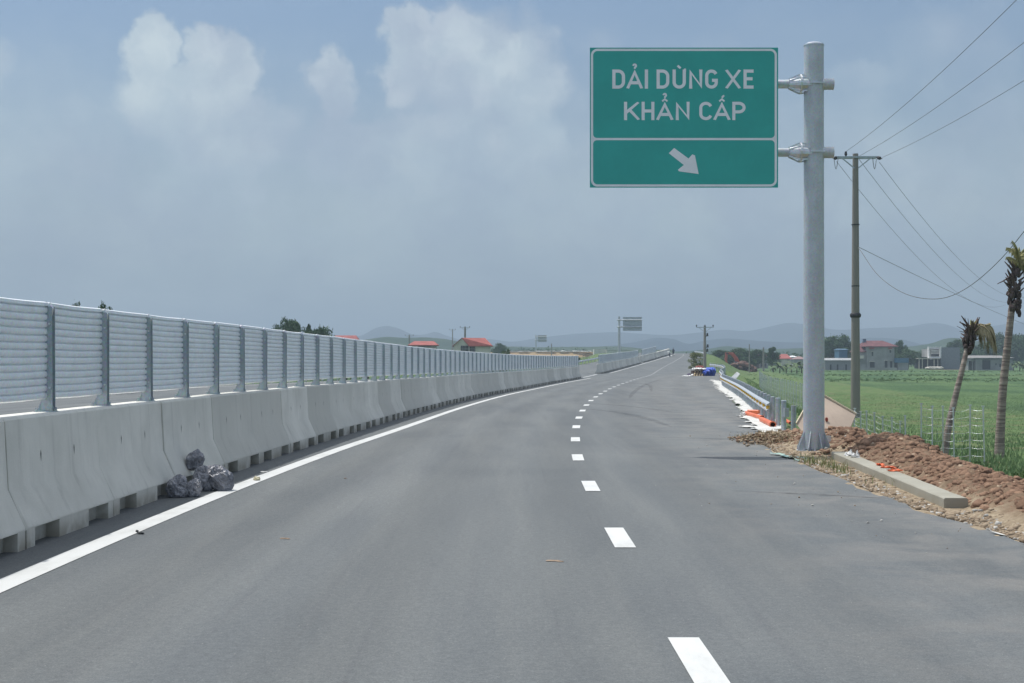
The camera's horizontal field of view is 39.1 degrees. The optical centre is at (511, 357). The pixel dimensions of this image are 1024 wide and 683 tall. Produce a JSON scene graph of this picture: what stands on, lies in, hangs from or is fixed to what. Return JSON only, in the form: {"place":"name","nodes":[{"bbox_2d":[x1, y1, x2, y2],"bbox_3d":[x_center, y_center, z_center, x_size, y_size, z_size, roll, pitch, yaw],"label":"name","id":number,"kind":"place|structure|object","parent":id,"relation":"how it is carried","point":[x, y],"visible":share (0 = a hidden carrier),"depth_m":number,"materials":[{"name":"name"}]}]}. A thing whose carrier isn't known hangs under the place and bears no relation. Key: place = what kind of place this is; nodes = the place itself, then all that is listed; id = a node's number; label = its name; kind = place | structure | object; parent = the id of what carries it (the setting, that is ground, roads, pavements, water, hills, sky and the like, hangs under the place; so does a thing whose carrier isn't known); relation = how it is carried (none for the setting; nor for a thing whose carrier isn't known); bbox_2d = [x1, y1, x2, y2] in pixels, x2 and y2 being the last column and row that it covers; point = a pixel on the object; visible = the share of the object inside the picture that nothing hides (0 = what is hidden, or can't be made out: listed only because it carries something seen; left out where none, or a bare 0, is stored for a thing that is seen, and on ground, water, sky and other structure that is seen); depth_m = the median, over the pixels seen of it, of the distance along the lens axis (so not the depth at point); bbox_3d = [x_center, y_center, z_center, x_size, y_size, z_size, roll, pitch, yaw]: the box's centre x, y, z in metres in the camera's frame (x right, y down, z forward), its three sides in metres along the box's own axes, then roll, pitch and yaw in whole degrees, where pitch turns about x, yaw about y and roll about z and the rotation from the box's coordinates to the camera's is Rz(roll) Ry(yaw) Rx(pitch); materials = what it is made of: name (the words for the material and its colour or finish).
{"place":"outdoors","nodes":[
{"label":"outdoors","id":0,"kind":"place"},
{"bbox_2d":[452,338,492,373],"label":"house","id":1,"kind":"structure","parent":0,"point":[483,345],"depth_m":300.00,"materials":[{"name":"paint"}]},
{"bbox_2d":[0,353,1023,682],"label":"road","id":2,"kind":"structure","parent":0,"point":[434,545],"depth_m":13.06,"materials":[{"name":"asphalt"}]},
{"bbox_2d":[0,419,24,552],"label":"concrete barrier","id":3,"kind":"object","parent":2,"relation":"on","point":[12,532],"visible":0.86,"depth_m":14.10,"materials":[{"name":"concrete"}]},
{"bbox_2d":[0,408,113,548],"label":"concrete barrier","id":4,"kind":"object","parent":2,"relation":"on","point":[57,485],"visible":0.81,"depth_m":15.57,"materials":[{"name":"concrete"}]},
{"bbox_2d":[73,401,173,515],"bbox_3d":[-5.152,1.267,18.817,0.780,1.330,2.972,0,0,1],"label":"concrete barrier","id":5,"kind":"object","parent":2,"relation":"on","point":[135,468],"visible":0.57,"depth_m":18.59,"materials":[{"name":"concrete"}]},
{"bbox_2d":[165,474,187,496],"bbox_3d":[-4.582,1.744,19.750,0.327,0.317,0.275,0,0,0],"label":"rock","id":6,"kind":"object","parent":2,"relation":"on","point":[177,485],"visible":1,"depth_m":19.66,"materials":[{"name":"stone"}]},
{"bbox_2d":[154,396,223,482],"bbox_3d":[-5.077,1.274,21.816,0.780,1.330,2.972,0,0,1],"label":"concrete barrier","id":7,"kind":"object","parent":2,"relation":"on","point":[187,427],"visible":0.45,"depth_m":21.55,"materials":[{"name":"concrete"}]},
{"bbox_2d":[187,478,202,496],"bbox_3d":[-4.405,1.775,19.799,0.304,0.254,0.229,0,0,0],"label":"rock","id":8,"kind":"object","parent":2,"relation":"on","point":[194,488],"visible":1,"depth_m":19.72,"materials":[{"name":"stone"}]},
{"bbox_2d":[193,465,212,490],"bbox_3d":[-4.406,1.720,20.750,0.411,0.367,0.376,0,0,0],"label":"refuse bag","id":9,"kind":"object","parent":2,"relation":"on","point":[201,473],"visible":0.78,"depth_m":20.62,"materials":[{"name":"plastic"}]},
{"bbox_2d":[186,449,204,470],"bbox_3d":[-4.643,1.493,21.100,0.286,0.326,0.247,0,0,0],"label":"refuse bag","id":10,"kind":"object","parent":9,"relation":"on","point":[195,459],"visible":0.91,"depth_m":21.02,"materials":[{"name":"plastic"}]},
{"bbox_2d":[209,464,233,490],"bbox_3d":[-4.193,1.716,20.703,0.398,0.375,0.319,0,0,0],"label":"rock","id":11,"kind":"object","parent":2,"relation":"on","point":[221,478],"visible":1,"depth_m":20.59,"materials":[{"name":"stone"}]},
{"bbox_2d":[192,392,260,470],"bbox_3d":[-5.000,1.277,24.816,0.780,1.330,2.972,0,0,2],"label":"concrete barrier","id":12,"kind":"object","parent":2,"relation":"on","point":[236,443],"visible":0.59,"depth_m":24.64,"materials":[{"name":"concrete"}]},
{"bbox_2d":[247,389,290,462],"bbox_3d":[-4.930,1.292,27.815,0.780,1.330,2.972,0,0,2],"label":"concrete barrier","id":13,"kind":"object","parent":2,"relation":"on","point":[270,435],"visible":0.53,"depth_m":27.70,"materials":[{"name":"concrete"}]},
{"bbox_2d":[271,387,315,452],"bbox_3d":[-4.829,1.302,30.814,0.780,1.330,2.972,0,0,2],"label":"concrete barrier","id":14,"kind":"object","parent":2,"relation":"on","point":[298,428],"visible":0.48,"depth_m":30.63,"materials":[{"name":"concrete"}]},
{"bbox_2d":[293,385,336,444],"bbox_3d":[-4.720,1.307,33.813,0.780,1.330,2.972,0,0,2],"label":"concrete barrier","id":15,"kind":"object","parent":2,"relation":"on","point":[323,424],"visible":0.52,"depth_m":33.66,"materials":[{"name":"concrete"}]},
{"bbox_2d":[320,383,354,437],"bbox_3d":[-4.608,1.325,36.812,0.780,1.330,2.972,0,0,2],"label":"concrete barrier","id":16,"kind":"object","parent":2,"relation":"on","point":[341,415],"visible":0.51,"depth_m":36.70,"materials":[{"name":"concrete"}]},
{"bbox_2d":[347,382,370,431],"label":"concrete barrier","id":17,"kind":"object","parent":2,"relation":"on","point":[359,412],"visible":0.48,"depth_m":39.73,"materials":[{"name":"concrete"}]},
{"bbox_2d":[357,381,383,426],"bbox_3d":[-4.372,1.357,42.807,0.780,1.330,2.972,0,0,2],"label":"concrete barrier","id":18,"kind":"object","parent":2,"relation":"on","point":[374,410],"visible":0.44,"depth_m":42.69,"materials":[{"name":"concrete"}]},
{"bbox_2d":[377,380,395,422],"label":"concrete barrier","id":19,"kind":"object","parent":2,"relation":"on","point":[386,406],"visible":0.44,"depth_m":45.68,"materials":[{"name":"concrete"}]},
{"bbox_2d":[385,379,405,419],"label":"concrete barrier","id":20,"kind":"object","parent":2,"relation":"on","point":[396,399],"visible":0.38,"depth_m":48.71,"materials":[{"name":"concrete"}]},
{"bbox_2d":[400,379,415,416],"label":"concrete barrier","id":21,"kind":"object","parent":2,"relation":"on","point":[408,402],"visible":0.41,"depth_m":51.62,"materials":[{"name":"concrete"}]},
{"bbox_2d":[407,378,424,413],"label":"concrete barrier","id":22,"kind":"object","parent":2,"relation":"on","point":[416,396],"visible":0.41,"depth_m":54.66,"materials":[{"name":"concrete"}]},
{"bbox_2d":[420,377,432,410],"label":"concrete barrier","id":23,"kind":"object","parent":2,"relation":"on","point":[425,395],"visible":0.38,"depth_m":57.78,"materials":[{"name":"concrete"}]},
{"bbox_2d":[428,377,440,408],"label":"concrete barrier","id":24,"kind":"object","parent":2,"relation":"on","point":[434,397],"visible":0.39,"depth_m":60.72,"materials":[{"name":"concrete"}]},
{"bbox_2d":[436,376,447,406],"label":"concrete barrier","id":25,"kind":"object","parent":2,"relation":"on","point":[442,396],"visible":0.38,"depth_m":63.66,"materials":[{"name":"concrete"}]},
{"bbox_2d":[443,375,455,404],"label":"concrete barrier","id":26,"kind":"object","parent":2,"relation":"on","point":[448,390],"visible":0.39,"depth_m":66.63,"materials":[{"name":"concrete"}]},
{"bbox_2d":[451,375,461,402],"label":"concrete barrier","id":27,"kind":"object","parent":2,"relation":"on","point":[455,389],"visible":0.41,"depth_m":69.69,"materials":[{"name":"concrete"}]},
{"bbox_2d":[458,375,467,400],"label":"concrete barrier","id":28,"kind":"object","parent":2,"relation":"on","point":[461,387],"visible":0.4,"depth_m":72.67,"materials":[{"name":"concrete"}]},
{"bbox_2d":[461,374,474,399],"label":"concrete barrier","id":29,"kind":"object","parent":2,"relation":"on","point":[468,388],"visible":0.38,"depth_m":75.59,"materials":[{"name":"concrete"}]},
{"bbox_2d":[471,374,479,397],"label":"concrete barrier","id":30,"kind":"object","parent":2,"relation":"on","point":[474,385],"visible":0.39,"depth_m":78.72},
{"bbox_2d":[476,373,485,396],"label":"concrete barrier","id":31,"kind":"object","parent":2,"relation":"on","point":[482,391],"visible":0.38,"depth_m":81.65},
{"bbox_2d":[482,373,490,395],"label":"concrete barrier","id":32,"kind":"object","parent":2,"relation":"on","point":[485,384],"visible":0.38,"depth_m":84.66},
{"bbox_2d":[488,373,496,394],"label":"concrete barrier","id":33,"kind":"object","parent":2,"relation":"on","point":[491,383],"visible":0.37,"depth_m":87.55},
{"bbox_2d":[493,373,501,393],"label":"concrete barrier","id":34,"kind":"object","parent":2,"relation":"on","point":[496,383],"visible":0.44,"depth_m":90.79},
{"bbox_2d":[496,372,506,392],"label":"concrete barrier","id":35,"kind":"object","parent":2,"relation":"on","point":[501,382],"visible":0.43,"depth_m":93.68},
{"bbox_2d":[503,372,510,391],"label":"concrete barrier","id":36,"kind":"object","parent":2,"relation":"on","point":[507,384],"visible":0.38,"depth_m":96.57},
{"bbox_2d":[508,372,515,390],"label":"concrete barrier","id":37,"kind":"object","parent":2,"relation":"on","point":[511,382],"visible":0.38,"depth_m":99.53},
{"bbox_2d":[517,371,523,388],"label":"concrete barrier","id":38,"kind":"object","parent":2,"relation":"on","point":[519,379],"visible":0.38,"depth_m":105.60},
{"bbox_2d":[0,297,578,411],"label":"slatted screen","id":39,"kind":"object","parent":38,"relation":"on","point":[50,352],"visible":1,"depth_m":21.49,"materials":[{"name":"metal"}]},
{"bbox_2d":[595,364,602,373],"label":"concrete barrier","id":40,"kind":"object","parent":2,"relation":"on","point":[599,370],"visible":0.98,"depth_m":190.01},
{"bbox_2d":[598,350,637,363],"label":"slatted screen","id":41,"kind":"object","parent":40,"relation":"on","point":[606,358],"visible":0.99,"depth_m":222.59,"materials":[{"name":"metal"}]},
{"bbox_2d":[701,367,715,375],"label":"blue tarpaulin","id":42,"kind":"object","parent":2,"relation":"on","point":[709,371],"visible":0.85,"depth_m":150.10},
{"bbox_2d":[711,379,767,425],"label":"cement apron","id":43,"kind":"object","parent":2,"relation":"on","point":[738,400],"visible":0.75,"depth_m":69.23,"materials":[{"name":"concrete"}]},
{"bbox_2d":[738,415,786,431],"bbox_3d":[7.289,1.873,42.228,1.371,0.040,12.704,0,0,8],"label":"cement apron","id":44,"kind":"object","parent":2,"relation":"on","point":[760,425],"visible":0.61,"depth_m":39.65,"materials":[{"name":"concrete"}]},
{"bbox_2d":[759,417,775,426],"bbox_3d":[7.223,1.810,40.796,0.190,0.187,3.412,0,0,5],"label":"plastic pipe","id":45,"kind":"object","parent":44,"relation":"on","point":[766,421],"visible":0.91,"depth_m":40.13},
{"bbox_2d":[0,0,1023,341],"label":"sky","id":46,"kind":"structure","parent":0,"point":[352,167],"materials":[{"name":"blue"}]},
{"bbox_2d":[535,335,546,350],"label":"road sign","id":47,"kind":"object","parent":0,"point":[542,338],"visible":0.94,"depth_m":639.84,"materials":[{"name":"metal"}]},
{"bbox_2d":[491,352,592,356],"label":"embankment","id":48,"kind":"structure","parent":0,"point":[583,354],"depth_m":558.14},
{"bbox_2d":[235,365,1023,415],"bbox_3d":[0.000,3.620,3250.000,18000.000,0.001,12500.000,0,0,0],"label":"ground","id":49,"kind":"structure","parent":0,"point":[976,389],"depth_m":196.96,"materials":[{"name":"plant"}]},
{"bbox_2d":[280,317,308,333],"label":"tree","id":50,"kind":"object","parent":49,"relation":"on","point":[292,326],"visible":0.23,"depth_m":234.03,"materials":[{"name":"green plant"}]},
{"bbox_2d":[309,325,334,379],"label":"tree","id":51,"kind":"object","parent":49,"relation":"on","point":[321,331],"visible":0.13,"depth_m":235.14,"materials":[{"name":"green plant"}]},
{"bbox_2d":[408,341,438,348],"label":"house","id":52,"kind":"structure","parent":49,"relation":"on","point":[429,344],"depth_m":340.06,"materials":[{"name":"red tile"}]},
{"bbox_2d":[491,342,506,353],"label":"tree","id":53,"kind":"object","parent":49,"relation":"on","point":[499,348],"visible":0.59,"depth_m":519.13,"materials":[{"name":"green plant"}]},
{"bbox_2d":[720,347,756,365],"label":"tree","id":54,"kind":"object","parent":49,"relation":"on","point":[741,354],"visible":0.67,"depth_m":428.29,"materials":[{"name":"green plant"}]},
{"bbox_2d":[492,346,1023,366],"bbox_3d":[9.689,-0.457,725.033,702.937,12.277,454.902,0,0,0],"label":"distant woods","id":55,"kind":"object","parent":49,"relation":"on","point":[795,354],"visible":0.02,"depth_m":706.53,"materials":[{"name":"green plant"}]},
{"bbox_2d":[750,349,767,365],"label":"tree","id":56,"kind":"object","parent":49,"relation":"on","point":[756,355],"visible":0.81,"depth_m":439.15,"materials":[{"name":"green plant"}]},
{"bbox_2d":[766,347,781,369],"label":"tree","id":57,"kind":"object","parent":49,"relation":"on","point":[772,355],"visible":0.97,"depth_m":399.61,"materials":[{"name":"green plant"}]},
{"bbox_2d":[778,354,791,367],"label":"house","id":58,"kind":"structure","parent":49,"relation":"on","point":[784,358],"depth_m":520.00,"materials":[{"name":"red tile"}]},
{"bbox_2d":[824,335,850,357],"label":"tree","id":59,"kind":"object","parent":49,"relation":"on","point":[832,344],"visible":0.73,"depth_m":452.95,"materials":[{"name":"green plant"}]},
{"bbox_2d":[824,358,850,369],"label":"shed","id":60,"kind":"structure","parent":49,"relation":"on","point":[837,363],"depth_m":430.00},
{"bbox_2d":[834,349,847,357],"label":"shed","id":61,"kind":"structure","parent":49,"relation":"on","point":[840,353],"depth_m":442.00,"materials":[{"name":"blue metal"}]},
{"bbox_2d":[838,334,850,357],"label":"tree","id":62,"kind":"object","parent":49,"relation":"on","point":[845,340],"visible":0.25,"depth_m":458.65,"materials":[{"name":"green plant"}]},
{"bbox_2d":[833,151,881,417],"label":"utility pole","id":63,"kind":"object","parent":49,"relation":"on","point":[855,315],"visible":0.96,"depth_m":83.81,"materials":[{"name":"concrete"}]},
{"bbox_2d":[847,0,1015,150],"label":"power cable","id":64,"kind":"object","parent":63,"relation":"attached to","point":[943,70],"visible":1,"depth_m":56.41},
{"bbox_2d":[858,231,1023,298],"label":"power cable","id":65,"kind":"object","parent":63,"relation":"attached to","point":[951,295],"visible":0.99,"depth_m":73.29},
{"bbox_2d":[860,42,1023,155],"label":"power cable","id":66,"kind":"object","parent":63,"relation":"attached to","point":[950,97],"visible":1,"depth_m":61.79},
{"bbox_2d":[850,339,898,369],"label":"house","id":67,"kind":"structure","parent":49,"relation":"on","point":[876,355],"depth_m":430.00,"materials":[{"name":"paint"}]},
{"bbox_2d":[747,370,1023,382],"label":"field weeds","id":68,"kind":"object","parent":49,"relation":"on","point":[910,379],"visible":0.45,"depth_m":279.78,"materials":[{"name":"green plant"}]},
{"bbox_2d":[894,340,907,355],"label":"tree","id":69,"kind":"object","parent":49,"relation":"on","point":[899,343],"visible":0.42,"depth_m":469.16,"materials":[{"name":"green plant"}]},
{"bbox_2d":[894,358,908,369],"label":"shed","id":70,"kind":"structure","parent":49,"relation":"on","point":[900,363],"depth_m":429.00,"materials":[{"name":"blue metal"}]},
{"bbox_2d":[894,348,920,368],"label":"tree","id":71,"kind":"object","parent":49,"relation":"on","point":[906,353],"visible":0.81,"depth_m":453.54,"materials":[{"name":"green plant"}]},
{"bbox_2d":[945,338,963,354],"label":"tree","id":72,"kind":"object","parent":49,"relation":"on","point":[956,343],"visible":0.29,"depth_m":559.39,"materials":[{"name":"green plant"}]},
{"bbox_2d":[960,348,983,362],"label":"tree","id":73,"kind":"object","parent":49,"relation":"on","point":[972,353],"visible":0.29,"depth_m":517.15,"materials":[{"name":"green plant"}]},
{"bbox_2d":[974,343,1002,358],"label":"tree","id":74,"kind":"object","parent":49,"relation":"on","point":[980,349],"visible":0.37,"depth_m":536.72,"materials":[{"name":"green plant"}]},
{"bbox_2d":[965,355,1012,369],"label":"house","id":75,"kind":"structure","parent":49,"relation":"on","point":[983,364],"depth_m":425.00,"materials":[{"name":"grey concrete"}]},
{"bbox_2d":[995,332,1004,355],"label":"tree","id":76,"kind":"object","parent":49,"relation":"on","point":[999,338],"visible":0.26,"depth_m":558.22,"materials":[{"name":"green plant"}]},
{"bbox_2d":[1000,333,1022,367],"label":"tree","id":77,"kind":"object","parent":49,"relation":"on","point":[1015,356],"visible":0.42,"depth_m":538.08,"materials":[{"name":"green plant"}]},
{"bbox_2d":[1013,335,1023,359],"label":"tree","id":78,"kind":"object","parent":49,"relation":"on","point":[1020,347],"visible":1,"depth_m":529.61,"materials":[{"name":"green plant"}]},
{"bbox_2d":[593,349,672,354],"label":"bridge","id":79,"kind":"structure","parent":0,"point":[597,351],"depth_m":468.00,"materials":[{"name":"concrete"}]},
{"bbox_2d":[287,353,1023,475],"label":"verge","id":80,"kind":"structure","parent":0,"point":[838,389],"depth_m":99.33,"materials":[{"name":"plant"}]},
{"bbox_2d":[617,316,641,352],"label":"road sign","id":81,"kind":"object","parent":80,"relation":"on","point":[632,323],"visible":0.93,"depth_m":329.90,"materials":[{"name":"metal"}]},
{"bbox_2d":[688,352,702,368],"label":"bush","id":82,"kind":"object","parent":80,"relation":"on","point":[695,356],"visible":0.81,"depth_m":214.75,"materials":[{"name":"green plant"}]},
{"bbox_2d":[696,324,713,367],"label":"utility pole","id":83,"kind":"object","parent":80,"relation":"on","point":[704,349],"visible":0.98,"depth_m":204.83,"materials":[{"name":"concrete"}]},
{"bbox_2d":[709,363,774,421],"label":"guardrail","id":84,"kind":"object","parent":80,"relation":"on","point":[758,399],"visible":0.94,"depth_m":54.73,"materials":[{"name":"metal"}]},
{"bbox_2d":[730,361,757,371],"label":"soil mound","id":85,"kind":"object","parent":80,"relation":"on","point":[742,365],"visible":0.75,"depth_m":359.89,"materials":[{"name":"soil"}]},
{"bbox_2d":[775,398,780,425],"bbox_3d":[7.371,1.525,39.922,0.150,0.850,0.150,0,0,0],"label":"steel post","id":86,"kind":"object","parent":80,"relation":"on","point":[777,410],"visible":0.88,"depth_m":39.87,"materials":[{"name":"metal"}]},
{"bbox_2d":[759,371,802,408],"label":"wire fence","id":87,"kind":"object","parent":80,"relation":"on","point":[774,382],"visible":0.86,"depth_m":77.03,"materials":[{"name":"metal"}]},
{"bbox_2d":[781,400,788,429],"bbox_3d":[6.977,1.517,36.834,0.175,0.867,0.295,0,0,0],"label":"steel post","id":88,"kind":"object","parent":80,"relation":"on","point":[784,412],"visible":0.88,"depth_m":36.84,"materials":[{"name":"metal"}]},
{"bbox_2d":[791,405,795,429],"bbox_3d":[7.015,1.566,35.874,0.136,0.768,0.136,0,0,0],"label":"steel post","id":89,"kind":"object","parent":80,"relation":"on","point":[793,416],"visible":0.66,"depth_m":35.82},
{"bbox_2d":[796,395,856,429],"bbox_3d":[7.496,1.462,34.343,1.070,1.400,1.370,0,0,44],"label":"form board","id":90,"kind":"object","parent":80,"relation":"on","point":[837,414],"visible":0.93,"depth_m":34.44,"materials":[{"name":"wood"}]},
{"bbox_2d":[853,408,906,434],"bbox_3d":[11.405,2.575,44.749,0.165,1.924,3.630,0,0,-13],"label":"wire fence","id":91,"kind":"object","parent":80,"relation":"on","point":[892,427],"visible":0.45,"depth_m":44.48,"materials":[{"name":"metal"}]},
{"bbox_2d":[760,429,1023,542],"bbox_3d":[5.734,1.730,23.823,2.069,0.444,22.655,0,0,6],"label":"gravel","id":92,"kind":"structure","parent":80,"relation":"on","point":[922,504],"depth_m":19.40,"materials":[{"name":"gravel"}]},
{"bbox_2d":[831,452,967,507],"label":"concrete beam","id":93,"kind":"structure","parent":80,"relation":"on","point":[938,496],"depth_m":20.63,"materials":[{"name":"concrete"}]},
{"bbox_2d":[876,463,902,471],"bbox_3d":[6.042,1.755,23.114,0.288,0.061,1.484,0,0,6],"label":"orange sheet","id":94,"kind":"object","parent":93,"relation":"on","point":[882,465],"visible":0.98,"depth_m":23.07,"materials":[{"name":"plastic"}]},
{"bbox_2d":[920,403,984,464],"bbox_3d":[14.088,2.563,46.100,2.006,2.239,0.399,0,0,12],"label":"wire fence","id":95,"kind":"object","parent":80,"relation":"on","point":[943,425],"visible":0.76,"depth_m":46.13,"materials":[{"name":"metal"}]},
{"bbox_2d":[941,315,996,454],"bbox_3d":[14.963,1.072,47.286,2.076,4.935,0.854,0,0,0],"label":"palm tree","id":96,"kind":"object","parent":80,"relation":"on","point":[973,329],"visible":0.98,"depth_m":47.12,"materials":[{"name":"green plant"}]},
{"bbox_2d":[994,241,1023,457],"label":"palm tree","id":97,"kind":"object","parent":80,"relation":"on","point":[1016,269],"visible":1,"depth_m":49.90,"materials":[{"name":"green plant"}]},
{"bbox_2d":[366,337,986,356],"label":"hills","id":98,"kind":"structure","parent":0,"point":[444,344],"depth_m":1237.77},
{"bbox_2d":[357,322,1023,346],"bbox_3d":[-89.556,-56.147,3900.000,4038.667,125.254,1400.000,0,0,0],"label":"hills","id":99,"kind":"structure","parent":0,"point":[927,333],"depth_m":3791.09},
{"bbox_2d":[598,336,1021,351],"bbox_3d":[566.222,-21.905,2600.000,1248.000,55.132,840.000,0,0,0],"label":"hills","id":100,"kind":"structure","parent":0,"point":[666,343],"depth_m":2530.35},
{"bbox_2d":[755,429,1023,542],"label":"soil bank","id":101,"kind":"structure","parent":0,"point":[1016,515],"depth_m":19.93,"materials":[{"name":"soil"}]},
{"bbox_2d":[590,41,834,450],"bbox_3d":[4.024,-2.248,29.100,4.933,8.295,0.720,0,0,0],"label":"road sign","id":102,"kind":"object","parent":101,"relation":"on","point":[683,117],"visible":0.97,"depth_m":28.80,"materials":[{"name":"metal"}]},
{"bbox_2d":[727,431,793,447],"bbox_3d":[6.089,1.783,32.596,2.207,0.259,4.818,0,0,0],"label":"rubble heap","id":103,"kind":"object","parent":101,"relation":"on","point":[769,441],"visible":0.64,"depth_m":31.93,"materials":[{"name":"gravel"}]},
{"bbox_2d":[729,428,798,444],"bbox_3d":[6.087,1.721,32.699,2.179,0.265,4.501,0,0,0],"label":"straw","id":104,"kind":"object","parent":101,"relation":"on","point":[771,431],"visible":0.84,"depth_m":32.04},
{"bbox_2d":[798,453,893,487],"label":"weeds","id":105,"kind":"object","parent":101,"relation":"on","point":[812,460],"visible":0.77,"depth_m":24.83,"materials":[{"name":"plant"}]},
{"bbox_2d":[783,426,1023,512],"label":"soil clods","id":106,"kind":"object","parent":101,"relation":"on","point":[943,468],"visible":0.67,"depth_m":22.94,"materials":[{"name":"soil"}]},
{"bbox_2d":[911,347,959,369],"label":"house","id":107,"kind":"structure","parent":0,"point":[946,358],"depth_m":450.00,"materials":[{"name":"concrete"}]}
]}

